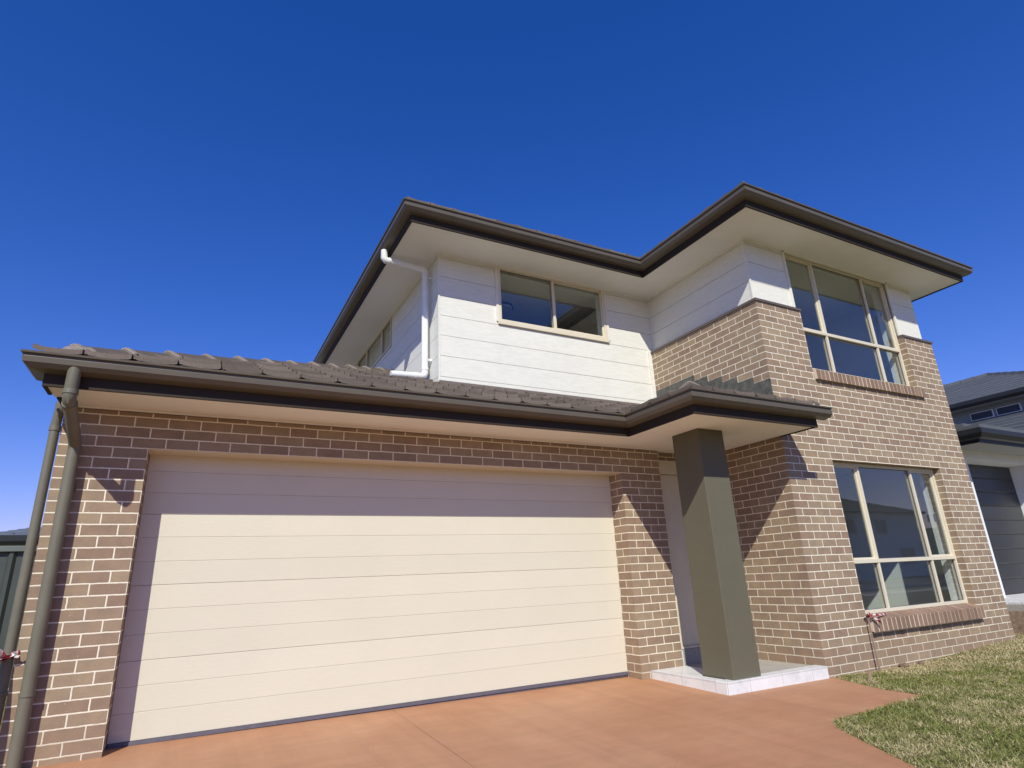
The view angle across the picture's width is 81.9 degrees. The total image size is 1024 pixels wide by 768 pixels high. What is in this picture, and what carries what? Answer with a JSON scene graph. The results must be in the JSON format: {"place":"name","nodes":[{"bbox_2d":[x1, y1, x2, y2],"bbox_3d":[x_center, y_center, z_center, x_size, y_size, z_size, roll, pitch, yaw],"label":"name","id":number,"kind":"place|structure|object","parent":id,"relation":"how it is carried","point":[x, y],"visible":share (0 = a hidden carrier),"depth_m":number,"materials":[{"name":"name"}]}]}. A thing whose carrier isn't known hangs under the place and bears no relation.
{"place":"outdoors","nodes":[
{"label":"outdoors","id":0,"kind":"place"},
{"bbox_2d":[32,676,919,767],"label":"driveway","id":1,"kind":"structure","parent":0,"point":[624,722],"depth_m":4.36,"materials":[{"name":"concrete"}]},
{"bbox_2d":[0,634,1023,767],"bbox_3d":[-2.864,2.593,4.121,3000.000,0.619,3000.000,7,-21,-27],"label":"ground","id":2,"kind":"structure","parent":0,"point":[960,662],"depth_m":4.69,"materials":[{"name":"green plant"}]},
{"bbox_2d":[0,546,37,690],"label":"fence","id":3,"kind":"object","parent":2,"relation":"on","point":[11,557],"visible":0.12,"depth_m":6.82,"materials":[{"name":"green metal"}]},
{"bbox_2d":[0,533,39,545],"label":"neighbour house","id":4,"kind":"structure","parent":2,"relation":"on","point":[9,539],"depth_m":13.49,"materials":[{"name":"grey metal"}]},
{"bbox_2d":[0,527,40,534],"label":"neighbour house","id":5,"kind":"structure","parent":2,"relation":"on","point":[21,531],"depth_m":33.15,"materials":[{"name":"grey tile"}]},
{"bbox_2d":[0,181,1015,767],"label":"house","id":6,"kind":"structure","parent":2,"relation":"on","point":[714,447],"depth_m":6.31,"materials":[{"name":"brick"}]},
{"bbox_2d":[0,649,20,662],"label":"barrier tape","id":7,"kind":"object","parent":6,"relation":"attached to","point":[3,655],"visible":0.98,"depth_m":4.01,"materials":[{"name":"white plastic"}]},
{"bbox_2d":[106,454,627,748],"bbox_3d":[-0.905,1.884,5.770,4.845,2.252,0.057,7,-21,-27],"label":"garage door","id":8,"kind":"structure","parent":6,"relation":"in","point":[263,593],"depth_m":5.43,"materials":[{"name":"beige metal"}]},
{"bbox_2d":[357,317,391,367],"bbox_3d":[-2.450,-0.514,10.481,0.070,0.532,2.280,7,-21,-27],"label":"window","id":9,"kind":"structure","parent":6,"relation":"in","point":[381,334],"depth_m":10.05,"materials":[{"name":"beige metal"}]},
{"bbox_2d":[494,266,609,342],"bbox_3d":[0.601,-1.121,8.523,1.882,0.879,0.082,7,-21,-27],"label":"window","id":10,"kind":"structure","parent":6,"relation":"in","point":[605,337],"depth_m":8.50,"materials":[{"name":"beige metal"}]},
{"bbox_2d":[658,460,699,648],"bbox_3d":[2.216,2.053,7.319,0.966,2.195,0.095,7,-21,-27],"label":"front door","id":11,"kind":"structure","parent":6,"relation":"in","point":[688,630],"depth_m":7.20,"materials":[{"name":"beige metal"}]},
{"bbox_2d":[784,253,925,397],"bbox_3d":[4.880,-0.807,8.443,2.436,1.903,0.201,7,-21,-27],"label":"window","id":12,"kind":"structure","parent":6,"relation":"in","point":[832,376],"depth_m":8.46,"materials":[{"name":"beige metal"}]},
{"bbox_2d":[833,462,985,632],"bbox_3d":[4.989,1.998,7.490,2.376,1.955,0.223,7,-21,-27],"label":"window","id":13,"kind":"structure","parent":6,"relation":"in","point":[941,611],"depth_m":7.46,"materials":[{"name":"beige metal"}]},
{"bbox_2d":[867,671,871,681],"bbox_3d":[3.586,2.957,5.918,0.042,0.154,0.040,7,-21,-27],"label":"wooden peg","id":14,"kind":"object","parent":2,"relation":"in","point":[869,674],"visible":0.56,"depth_m":5.92,"materials":[{"name":"beige wood"}]},
{"bbox_2d":[866,614,880,670],"bbox_3d":[3.983,2.886,6.490,0.020,0.670,0.048,-8,-19,17],"label":"wooden stake","id":15,"kind":"object","parent":2,"relation":"in","point":[873,642],"visible":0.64,"depth_m":6.50,"materials":[{"name":"brown wood"}]},
{"bbox_2d":[864,611,887,623],"bbox_3d":[4.157,2.626,6.670,0.460,0.152,0.110,7,-21,-27],"label":"barrier tape","id":16,"kind":"object","parent":15,"relation":"attached to","point":[878,620],"visible":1,"depth_m":6.59,"materials":[{"name":"white plastic"}]},
{"bbox_2d":[899,662,909,667],"bbox_3d":[4.399,3.159,6.622,0.100,0.063,0.075,-4,-18,5],"label":"dirt clod","id":17,"kind":"object","parent":2,"relation":"on","point":[904,665],"visible":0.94,"depth_m":6.61,"materials":[{"name":"brown soil"}]},
{"bbox_2d":[943,371,1023,597],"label":"neighbour house","id":18,"kind":"structure","parent":2,"relation":"on","point":[987,411],"depth_m":11.44,"materials":[{"name":"grey metal"}]},
{"bbox_2d":[970,409,994,421],"bbox_3d":[14.404,0.963,18.085,0.085,0.240,0.620,7,-21,-27],"label":"window","id":19,"kind":"structure","parent":18,"relation":"in","point":[985,414],"depth_m":18.05,"materials":[{"name":"black glass"}]},
{"bbox_2d":[968,464,1023,594],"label":"garage door","id":20,"kind":"structure","parent":18,"relation":"in","point":[998,500],"depth_m":11.24,"materials":[{"name":"grey metal"}]},
{"bbox_2d":[995,403,1022,415],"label":"window","id":21,"kind":"structure","parent":18,"relation":"in","point":[1017,407],"depth_m":17.47,"materials":[{"name":"black glass"}]},
{"bbox_2d":[1004,593,1023,603],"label":"gravel","id":22,"kind":"structure","parent":2,"relation":"on","point":[1015,599],"depth_m":9.45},
{"bbox_2d":[1006,604,1023,610],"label":"retaining edge","id":23,"kind":"object","parent":2,"relation":"on","point":[1015,607],"depth_m":8.71,"materials":[{"name":"grey concrete"}]},
{"bbox_2d":[1008,611,1023,633],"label":"soil bank","id":24,"kind":"structure","parent":2,"relation":"on","point":[1017,619],"depth_m":8.57,"materials":[{"name":"brown soil"}]},
{"bbox_2d":[0,0,1023,531],"label":"sky","id":25,"kind":"structure","parent":0,"point":[220,178],"materials":[{"name":"blue"}]},
{"bbox_2d":[825,633,1023,767],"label":"grass","id":26,"kind":"structure","parent":0,"point":[968,678],"depth_m":4.62,"materials":[{"name":"green plant"}]}
]}

